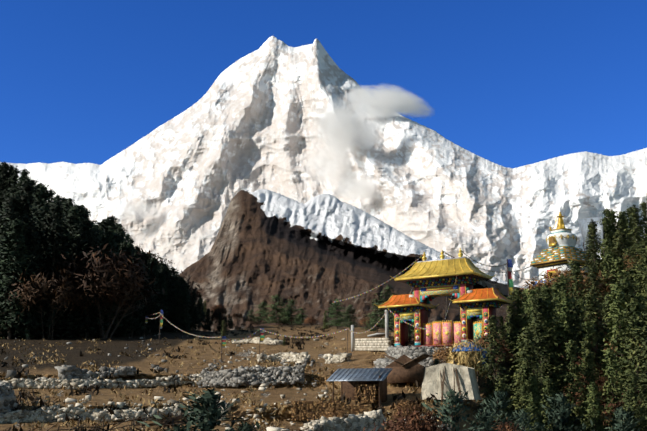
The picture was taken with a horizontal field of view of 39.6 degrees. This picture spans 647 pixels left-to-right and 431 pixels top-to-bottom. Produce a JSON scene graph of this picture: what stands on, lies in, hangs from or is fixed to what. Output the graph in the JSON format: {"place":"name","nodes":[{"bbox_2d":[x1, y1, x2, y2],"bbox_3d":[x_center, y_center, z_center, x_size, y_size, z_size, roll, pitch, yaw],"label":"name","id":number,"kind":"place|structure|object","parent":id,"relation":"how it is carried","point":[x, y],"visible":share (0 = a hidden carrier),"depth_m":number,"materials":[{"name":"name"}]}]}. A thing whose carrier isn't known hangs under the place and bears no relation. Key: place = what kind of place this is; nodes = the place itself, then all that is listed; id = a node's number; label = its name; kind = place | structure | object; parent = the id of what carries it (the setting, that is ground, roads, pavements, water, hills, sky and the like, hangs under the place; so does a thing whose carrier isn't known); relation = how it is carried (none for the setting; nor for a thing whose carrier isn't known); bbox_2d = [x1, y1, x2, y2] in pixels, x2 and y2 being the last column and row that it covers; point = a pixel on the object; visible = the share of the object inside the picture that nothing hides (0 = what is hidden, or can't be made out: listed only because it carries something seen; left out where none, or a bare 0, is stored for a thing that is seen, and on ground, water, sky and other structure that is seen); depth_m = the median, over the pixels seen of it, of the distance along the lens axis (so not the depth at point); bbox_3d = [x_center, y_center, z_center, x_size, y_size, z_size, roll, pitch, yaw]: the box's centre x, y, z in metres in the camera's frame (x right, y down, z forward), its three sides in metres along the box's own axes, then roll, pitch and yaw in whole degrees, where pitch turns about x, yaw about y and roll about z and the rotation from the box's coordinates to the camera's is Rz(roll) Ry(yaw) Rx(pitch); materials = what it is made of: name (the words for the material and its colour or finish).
{"place":"outdoors","nodes":[
{"label":"outdoors","id":0,"kind":"place"},
{"bbox_2d":[0,278,638,430],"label":"hillside terrain","id":1,"kind":"structure","parent":0,"point":[114,346],"depth_m":91.97,"materials":[{"name":"brown soil"}]},
{"bbox_2d":[0,162,11,207],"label":"fir tree","id":2,"kind":"object","parent":1,"relation":"on","point":[4,170],"visible":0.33,"depth_m":384.80,"materials":[{"name":"green plant"}]},
{"bbox_2d":[0,226,24,337],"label":"fir tree","id":3,"kind":"object","parent":1,"relation":"on","point":[6,237],"visible":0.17,"depth_m":158.91,"materials":[{"name":"green plant"}]},
{"bbox_2d":[0,194,27,337],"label":"fir tree","id":4,"kind":"object","parent":1,"relation":"on","point":[11,201],"visible":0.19,"depth_m":161.63,"materials":[{"name":"green plant"}]},
{"bbox_2d":[0,218,47,339],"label":"fir tree","id":5,"kind":"object","parent":1,"relation":"on","point":[17,228],"visible":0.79,"depth_m":155.86,"materials":[{"name":"green plant"}]},
{"bbox_2d":[11,231,53,338],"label":"fir tree","id":6,"kind":"object","parent":1,"relation":"on","point":[33,240],"visible":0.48,"depth_m":157.00,"materials":[{"name":"green plant"}]},
{"bbox_2d":[1,179,64,337],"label":"fir tree","id":7,"kind":"object","parent":1,"relation":"on","point":[28,189],"visible":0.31,"depth_m":163.63,"materials":[{"name":"green plant"}]},
{"bbox_2d":[24,185,55,228],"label":"fir tree","id":8,"kind":"object","parent":1,"relation":"on","point":[41,196],"visible":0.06,"depth_m":181.36,"materials":[{"name":"green plant"}]},
{"bbox_2d":[2,263,92,338],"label":"bare tree","id":9,"kind":"object","parent":1,"relation":"on","point":[60,289],"visible":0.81,"depth_m":155.35,"materials":[{"name":"brown plant"}]},
{"bbox_2d":[28,201,80,337],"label":"fir tree","id":10,"kind":"object","parent":1,"relation":"on","point":[54,245],"visible":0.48,"depth_m":161.42,"materials":[{"name":"green plant"}]},
{"bbox_2d":[44,233,81,337],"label":"fir tree","id":11,"kind":"object","parent":1,"relation":"on","point":[70,243],"visible":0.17,"depth_m":164.92,"materials":[{"name":"green plant"}]},
{"bbox_2d":[59,224,80,312],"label":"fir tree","id":12,"kind":"object","parent":1,"relation":"on","point":[75,227],"visible":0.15,"depth_m":172.59,"materials":[{"name":"green plant"}]},
{"bbox_2d":[62,205,87,259],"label":"fir tree","id":13,"kind":"object","parent":1,"relation":"on","point":[74,209],"visible":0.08,"depth_m":178.51,"materials":[{"name":"green plant"}]},
{"bbox_2d":[57,365,105,380],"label":"ruined byre stone","id":14,"kind":"object","parent":1,"relation":"on","point":[71,372],"visible":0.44,"depth_m":78.33,"materials":[{"name":"grey stone"}]},
{"bbox_2d":[64,217,101,337],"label":"fir tree","id":15,"kind":"object","parent":1,"relation":"on","point":[85,224],"visible":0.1,"depth_m":167.24,"materials":[{"name":"green plant"}]},
{"bbox_2d":[57,226,111,337],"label":"fir tree","id":16,"kind":"object","parent":1,"relation":"on","point":[85,232],"visible":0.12,"depth_m":163.39,"materials":[{"name":"green plant"}]},
{"bbox_2d":[56,231,115,337],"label":"fir tree","id":17,"kind":"object","parent":1,"relation":"on","point":[77,318],"visible":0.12,"depth_m":163.06,"materials":[{"name":"green plant"}]},
{"bbox_2d":[61,234,112,337],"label":"fir tree","id":18,"kind":"object","parent":1,"relation":"on","point":[87,320],"visible":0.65,"depth_m":161.39,"materials":[{"name":"green plant"}]},
{"bbox_2d":[73,227,128,336],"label":"fir tree","id":19,"kind":"object","parent":1,"relation":"on","point":[108,237],"visible":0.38,"depth_m":168.56,"materials":[{"name":"green plant"}]},
{"bbox_2d":[74,260,144,337],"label":"bare tree","id":20,"kind":"object","parent":1,"relation":"on","point":[121,296],"visible":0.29,"depth_m":161.48,"materials":[{"name":"brown plant"}]},
{"bbox_2d":[56,243,164,338],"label":"bare tree","id":21,"kind":"object","parent":1,"relation":"on","point":[104,277],"visible":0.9,"depth_m":160.21,"materials":[{"name":"brown plant"}]},
{"bbox_2d":[8,409,253,430],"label":"stick fence","id":22,"kind":"object","parent":1,"relation":"on","point":[166,421],"visible":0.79,"depth_m":51.83,"materials":[{"name":"brown wood"}]},
{"bbox_2d":[113,253,149,335],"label":"fir tree","id":23,"kind":"object","parent":1,"relation":"on","point":[132,323],"visible":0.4,"depth_m":169.84,"materials":[{"name":"green plant"}]},
{"bbox_2d":[136,269,170,334],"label":"fir tree","id":24,"kind":"object","parent":1,"relation":"on","point":[151,306],"visible":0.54,"depth_m":176.19,"materials":[{"name":"green plant"}]},
{"bbox_2d":[155,274,172,331],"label":"fir tree","id":25,"kind":"object","parent":1,"relation":"on","point":[164,307],"visible":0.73,"depth_m":187.32,"materials":[{"name":"green plant"}]},
{"bbox_2d":[161,268,176,330],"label":"fir tree","id":26,"kind":"object","parent":1,"relation":"on","point":[168,272],"visible":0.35,"depth_m":192.06,"materials":[{"name":"green plant"}]},
{"bbox_2d":[169,282,188,331],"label":"fir tree","id":27,"kind":"object","parent":1,"relation":"on","point":[178,311],"visible":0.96,"depth_m":188.13,"materials":[{"name":"green plant"}]},
{"bbox_2d":[187,290,201,330],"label":"fir tree","id":28,"kind":"object","parent":1,"relation":"on","point":[194,316],"visible":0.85,"depth_m":192.96,"materials":[{"name":"green plant"}]},
{"bbox_2d":[137,388,259,430],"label":"juniper shrub","id":29,"kind":"object","parent":1,"relation":"on","point":[211,415],"visible":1,"depth_m":38.27,"materials":[{"name":"green plant"}]},
{"bbox_2d":[0,337,450,430],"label":"stone walls","id":30,"kind":"structure","parent":1,"relation":"on","point":[360,422],"depth_m":59.83,"materials":[{"name":"grey stone"}]},
{"bbox_2d":[0,331,450,413],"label":"rocks","id":31,"kind":"object","parent":1,"relation":"on","point":[245,377],"visible":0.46,"depth_m":78.81,"materials":[{"name":"grey stone"}]},
{"bbox_2d":[0,323,486,430],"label":"dry grass tussocks","id":32,"kind":"object","parent":1,"relation":"on","point":[23,394],"visible":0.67,"depth_m":70.27,"materials":[{"name":"brown plant"}]},
{"bbox_2d":[252,301,272,325],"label":"pine tree","id":33,"kind":"object","parent":1,"relation":"on","point":[261,313],"visible":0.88,"depth_m":229.80,"materials":[{"name":"green plant"}]},
{"bbox_2d":[262,294,293,324],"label":"pine tree","id":34,"kind":"object","parent":1,"relation":"on","point":[277,311],"visible":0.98,"depth_m":225.17,"materials":[{"name":"green plant"}]},
{"bbox_2d":[281,299,299,324],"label":"pine tree","id":35,"kind":"object","parent":1,"relation":"on","point":[292,310],"visible":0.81,"depth_m":224.77,"materials":[{"name":"green plant"}]},
{"bbox_2d":[320,407,351,418],"bbox_3d":[0.725,11.765,50.775,1.948,1.986,1.963,-5,-13,22],"label":"shrub","id":36,"kind":"object","parent":1,"relation":"on","point":[337,414],"visible":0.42,"depth_m":50.66,"materials":[{"name":"brown plant"}]},
{"bbox_2d":[325,299,348,328],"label":"pine tree","id":37,"kind":"object","parent":1,"relation":"on","point":[337,322],"visible":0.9,"depth_m":189.30,"materials":[{"name":"green plant"}]},
{"bbox_2d":[341,305,360,329],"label":"pine tree","id":38,"kind":"object","parent":1,"relation":"on","point":[346,313],"visible":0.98,"depth_m":177.24,"materials":[{"name":"green plant"}]},
{"bbox_2d":[291,353,430,420],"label":"firewood shed","id":39,"kind":"structure","parent":1,"relation":"on","point":[369,385],"depth_m":63.26,"materials":[{"name":"wood"}]},
{"bbox_2d":[144,242,581,364],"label":"prayer flags","id":40,"kind":"object","parent":1,"relation":"on","point":[510,283],"visible":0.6,"depth_m":93.68,"materials":[{"name":"multicoloured fabric"}]},
{"bbox_2d":[351,310,390,350],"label":"stone wall","id":41,"kind":"structure","parent":1,"relation":"on","point":[373,344],"depth_m":97.54,"materials":[{"name":"stone"}]},
{"bbox_2d":[361,299,384,332],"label":"pine tree","id":42,"kind":"object","parent":1,"relation":"on","point":[369,326],"visible":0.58,"depth_m":152.00,"materials":[{"name":"green plant"}]},
{"bbox_2d":[368,284,397,328],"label":"pine tree","id":43,"kind":"object","parent":1,"relation":"on","point":[382,300],"visible":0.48,"depth_m":147.95,"materials":[{"name":"green plant"}]},
{"bbox_2d":[391,398,424,421],"bbox_3d":[4.992,11.934,53.659,1.861,2.109,1.876,5,-13,-22],"label":"shrub","id":44,"kind":"object","parent":1,"relation":"on","point":[403,407],"visible":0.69,"depth_m":53.51,"materials":[{"name":"brown plant"}]},
{"bbox_2d":[371,400,447,430],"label":"shrub","id":45,"kind":"object","parent":1,"relation":"on","point":[413,424],"visible":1,"depth_m":41.02,"materials":[{"name":"brown plant"}]},
{"bbox_2d":[431,340,452,363],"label":"shrub","id":46,"kind":"object","parent":1,"relation":"on","point":[438,354],"visible":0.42,"depth_m":71.20,"materials":[{"name":"brown plant"}]},
{"bbox_2d":[374,248,515,346],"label":"temple gate","id":47,"kind":"structure","parent":1,"relation":"on","point":[425,279],"depth_m":81.86,"materials":[{"name":"gold paint"}]},
{"bbox_2d":[420,359,480,399],"bbox_3d":[8.805,11.488,62.707,3.800,2.799,3.289,-4,-13,19],"label":"tarp tent","id":48,"kind":"object","parent":1,"relation":"on","point":[445,377],"visible":0.88,"depth_m":61.71,"materials":[{"name":"white fabric"}]},
{"bbox_2d":[419,389,488,430],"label":"shrub","id":49,"kind":"object","parent":1,"relation":"on","point":[452,399],"visible":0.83,"depth_m":43.17,"materials":[{"name":"plant"}]},
{"bbox_2d":[444,340,490,387],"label":"haystack","id":50,"kind":"object","parent":1,"relation":"on","point":[462,353],"visible":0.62,"depth_m":69.61,"materials":[{"name":"plant"}]},
{"bbox_2d":[462,408,505,430],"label":"shrub","id":51,"kind":"object","parent":1,"relation":"on","point":[483,416],"visible":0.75,"depth_m":46.29,"materials":[{"name":"green plant"}]},
{"bbox_2d":[462,391,530,430],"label":"shrub","id":52,"kind":"object","parent":1,"relation":"on","point":[497,398],"visible":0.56,"depth_m":53.34,"materials":[{"name":"green plant"}]},
{"bbox_2d":[476,315,517,420],"bbox_3d":[11.961,10.988,63.781,3.477,7.981,3.485,0,-12,2],"label":"fir tree","id":53,"kind":"object","parent":1,"relation":"on","point":[492,365],"visible":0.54,"depth_m":63.73,"materials":[{"name":"green plant"}]},
{"bbox_2d":[492,380,516,426],"bbox_3d":[10.785,12.901,54.309,2.559,5.797,2.645,-3,-12,12],"label":"fir tree","id":54,"kind":"object","parent":1,"relation":"on","point":[500,387],"visible":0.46,"depth_m":54.51,"materials":[{"name":"green plant"}]},
{"bbox_2d":[504,288,528,371],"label":"fir tree","id":55,"kind":"object","parent":1,"relation":"on","point":[516,295],"visible":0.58,"depth_m":84.06,"materials":[{"name":"green plant"}]},
{"bbox_2d":[507,333,546,421],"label":"fir tree","id":56,"kind":"object","parent":1,"relation":"on","point":[516,396],"visible":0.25,"depth_m":67.66,"materials":[{"name":"green plant"}]},
{"bbox_2d":[510,409,544,430],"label":"shrub","id":57,"kind":"object","parent":1,"relation":"on","point":[527,421],"visible":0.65,"depth_m":57.71,"materials":[{"name":"green plant"}]},
{"bbox_2d":[517,288,538,367],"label":"fir tree","id":58,"kind":"object","parent":1,"relation":"on","point":[531,295],"visible":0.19,"depth_m":79.83,"materials":[{"name":"green plant"}]},
{"bbox_2d":[508,328,553,425],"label":"fir tree","id":59,"kind":"object","parent":1,"relation":"on","point":[526,336],"visible":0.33,"depth_m":67.56,"materials":[{"name":"green plant"}]},
{"bbox_2d":[520,392,545,430],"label":"fir tree","id":60,"kind":"object","parent":1,"relation":"on","point":[531,404],"visible":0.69,"depth_m":59.90,"materials":[{"name":"green plant"}]},
{"bbox_2d":[526,377,545,427],"bbox_3d":[15.172,14.469,64.511,2.232,5.852,2.198,3,-12,-15],"label":"fir tree","id":61,"kind":"object","parent":1,"relation":"on","point":[533,381],"visible":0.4,"depth_m":64.72,"materials":[{"name":"green plant"}]},
{"bbox_2d":[520,294,567,418],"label":"fir tree","id":62,"kind":"object","parent":1,"relation":"on","point":[538,306],"visible":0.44,"depth_m":73.92,"materials":[{"name":"green plant"}]},
{"bbox_2d":[538,377,557,430],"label":"fir tree","id":63,"kind":"object","parent":1,"relation":"on","point":[546,382],"visible":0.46,"depth_m":62.75,"materials":[{"name":"green plant"}]},
{"bbox_2d":[530,287,576,399],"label":"fir tree","id":64,"kind":"object","parent":1,"relation":"on","point":[545,294],"visible":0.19,"depth_m":74.67,"materials":[{"name":"green plant"}]},
{"bbox_2d":[546,372,569,425],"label":"fir tree","id":65,"kind":"object","parent":1,"relation":"on","point":[554,376],"visible":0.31,"depth_m":68.35,"materials":[{"name":"green plant"}]},
{"bbox_2d":[530,212,593,286],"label":"stupa","id":66,"kind":"object","parent":1,"relation":"on","point":[562,237],"visible":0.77,"depth_m":129.57,"materials":[{"name":"stone"}]},
{"bbox_2d":[549,273,578,341],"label":"fir tree","id":67,"kind":"object","parent":1,"relation":"on","point":[562,285],"visible":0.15,"depth_m":91.59,"materials":[{"name":"green plant"}]},
{"bbox_2d":[538,391,593,430],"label":"shrub","id":68,"kind":"object","parent":1,"relation":"on","point":[558,402],"visible":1,"depth_m":60.76,"materials":[{"name":"green plant"}]},
{"bbox_2d":[551,293,580,348],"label":"fir tree","id":69,"kind":"object","parent":1,"relation":"on","point":[564,300],"visible":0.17,"depth_m":83.12,"materials":[{"name":"green plant"}]},
{"bbox_2d":[519,270,613,302],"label":"tree","id":70,"kind":"object","parent":1,"relation":"on","point":[539,283],"visible":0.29,"depth_m":105.93,"materials":[{"name":"brown plant"}]},
{"bbox_2d":[518,262,615,304],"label":"tree","id":71,"kind":"object","parent":1,"relation":"on","point":[566,272],"visible":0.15,"depth_m":107.62,"materials":[{"name":"brown plant"}]},
{"bbox_2d":[531,334,605,375],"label":"tree","id":72,"kind":"object","parent":1,"relation":"on","point":[595,351],"visible":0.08,"depth_m":75.13,"materials":[{"name":"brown plant"}]},
{"bbox_2d":[558,340,591,430],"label":"fir tree","id":73,"kind":"object","parent":1,"relation":"on","point":[573,369],"visible":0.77,"depth_m":67.96,"materials":[{"name":"green plant"}]},
{"bbox_2d":[565,260,589,304],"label":"fir tree","id":74,"kind":"object","parent":1,"relation":"on","point":[575,269],"visible":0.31,"depth_m":100.53,"materials":[{"name":"green plant"}]},
{"bbox_2d":[560,303,598,413],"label":"fir tree","id":75,"kind":"object","parent":1,"relation":"on","point":[575,321],"visible":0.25,"depth_m":75.36,"materials":[{"name":"green plant"}]},
{"bbox_2d":[570,338,602,412],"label":"fir tree","id":76,"kind":"object","parent":1,"relation":"on","point":[586,343],"visible":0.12,"depth_m":73.52,"materials":[{"name":"green plant"}]},
{"bbox_2d":[560,367,617,414],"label":"tree","id":77,"kind":"object","parent":1,"relation":"on","point":[599,383],"visible":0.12,"depth_m":71.05,"materials":[{"name":"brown plant"}]},
{"bbox_2d":[578,321,601,363],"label":"fir tree","id":78,"kind":"object","parent":1,"relation":"on","point":[586,325],"visible":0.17,"depth_m":79.75,"materials":[{"name":"green plant"}]},
{"bbox_2d":[577,349,609,430],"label":"fir tree","id":79,"kind":"object","parent":1,"relation":"on","point":[588,361],"visible":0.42,"depth_m":69.30,"materials":[{"name":"green plant"}]},
{"bbox_2d":[579,293,608,351],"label":"fir tree","id":80,"kind":"object","parent":1,"relation":"on","point":[592,315],"visible":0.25,"depth_m":85.60,"materials":[{"name":"green plant"}]},
{"bbox_2d":[580,382,608,430],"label":"fir tree","id":81,"kind":"object","parent":1,"relation":"on","point":[592,406],"visible":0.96,"depth_m":62.73,"materials":[{"name":"green plant"}]},
{"bbox_2d":[581,219,607,281],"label":"fir tree","id":82,"kind":"object","parent":1,"relation":"on","point":[594,250],"visible":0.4,"depth_m":123.55,"materials":[{"name":"green plant"}]},
{"bbox_2d":[583,263,606,321],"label":"fir tree","id":83,"kind":"object","parent":1,"relation":"on","point":[593,277],"visible":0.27,"depth_m":98.45,"materials":[{"name":"green plant"}]},
{"bbox_2d":[596,294,612,341],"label":"fir tree","id":84,"kind":"object","parent":1,"relation":"on","point":[606,309],"visible":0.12,"depth_m":91.38,"materials":[{"name":"green plant"}]},
{"bbox_2d":[597,217,617,273],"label":"fir tree","id":85,"kind":"object","parent":1,"relation":"on","point":[604,223],"visible":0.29,"depth_m":137.00,"materials":[{"name":"green plant"}]},
{"bbox_2d":[598,238,617,315],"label":"fir tree","id":86,"kind":"object","parent":1,"relation":"on","point":[607,250],"visible":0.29,"depth_m":107.64,"materials":[{"name":"green plant"}]},
{"bbox_2d":[599,208,618,268],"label":"fir tree","id":87,"kind":"object","parent":1,"relation":"on","point":[608,215],"visible":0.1,"depth_m":137.77,"materials":[{"name":"green plant"}]},
{"bbox_2d":[599,348,624,430],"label":"fir tree","id":88,"kind":"object","parent":1,"relation":"on","point":[610,387],"visible":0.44,"depth_m":68.21,"materials":[{"name":"green plant"}]},
{"bbox_2d":[602,281,629,352],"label":"fir tree","id":89,"kind":"object","parent":1,"relation":"on","point":[617,285],"visible":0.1,"depth_m":84.36,"materials":[{"name":"green plant"}]},
{"bbox_2d":[603,257,635,295],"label":"fir tree","id":90,"kind":"object","parent":1,"relation":"on","point":[620,264],"visible":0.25,"depth_m":99.47,"materials":[{"name":"green plant"}]},
{"bbox_2d":[594,406,646,430],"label":"shrub","id":91,"kind":"object","parent":1,"relation":"on","point":[620,417],"visible":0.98,"depth_m":59.74,"materials":[{"name":"green plant"}]},
{"bbox_2d":[599,384,642,430],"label":"tree","id":92,"kind":"object","parent":1,"relation":"on","point":[612,410],"visible":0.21,"depth_m":67.10,"materials":[{"name":"brown plant"}]},
{"bbox_2d":[607,212,635,282],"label":"fir tree","id":93,"kind":"object","parent":1,"relation":"on","point":[621,224],"visible":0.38,"depth_m":132.67,"materials":[{"name":"green plant"}]},
{"bbox_2d":[600,289,644,398],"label":"fir tree","id":94,"kind":"object","parent":1,"relation":"on","point":[617,296],"visible":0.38,"depth_m":73.96,"materials":[{"name":"green plant"}]},
{"bbox_2d":[611,298,646,396],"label":"fir tree","id":95,"kind":"object","parent":1,"relation":"on","point":[632,306],"visible":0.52,"depth_m":71.28,"materials":[{"name":"green plant"}]},
{"bbox_2d":[619,370,646,430],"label":"fir tree","id":96,"kind":"object","parent":1,"relation":"on","point":[631,400],"visible":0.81,"depth_m":60.73,"materials":[{"name":"green plant"}]},
{"bbox_2d":[621,204,646,283],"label":"fir tree","id":97,"kind":"object","parent":1,"relation":"on","point":[635,216],"visible":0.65,"depth_m":129.49,"materials":[{"name":"green plant"}]},
{"bbox_2d":[630,239,646,309],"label":"fir tree","id":98,"kind":"object","parent":1,"relation":"on","point":[641,245],"visible":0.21,"depth_m":110.87,"materials":[{"name":"green plant"}]},
{"bbox_2d":[632,312,646,430],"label":"fir tree","id":99,"kind":"object","parent":1,"relation":"on","point":[643,365],"visible":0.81,"depth_m":62.40,"materials":[{"name":"green plant"}]},
{"bbox_2d":[634,246,646,309],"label":"fir tree","id":100,"kind":"object","parent":1,"relation":"on","point":[643,277],"visible":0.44,"depth_m":105.50,"materials":[{"name":"green plant"}]},
{"bbox_2d":[639,202,646,240],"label":"fir tree","id":101,"kind":"object","parent":1,"relation":"on","point":[643,207],"visible":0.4,"depth_m":141.70,"materials":[{"name":"green plant"}]},
{"bbox_2d":[0,36,646,287],"bbox_3d":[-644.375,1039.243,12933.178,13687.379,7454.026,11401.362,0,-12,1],"label":"snowy mountain","id":102,"kind":"structure","parent":0,"point":[242,123],"depth_m":11071.84,"materials":[{"name":"white snow"}]},
{"bbox_2d":[0,0,646,221],"label":"sky","id":103,"kind":"structure","parent":0,"point":[512,84],"materials":[{"name":"blue"}]},
{"bbox_2d":[179,189,526,344],"bbox_3d":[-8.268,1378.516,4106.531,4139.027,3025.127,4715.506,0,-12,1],"label":"ridge rock","id":104,"kind":"object","parent":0,"point":[315,257],"visible":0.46,"depth_m":3380.26,"materials":[{"name":"brown stone"}]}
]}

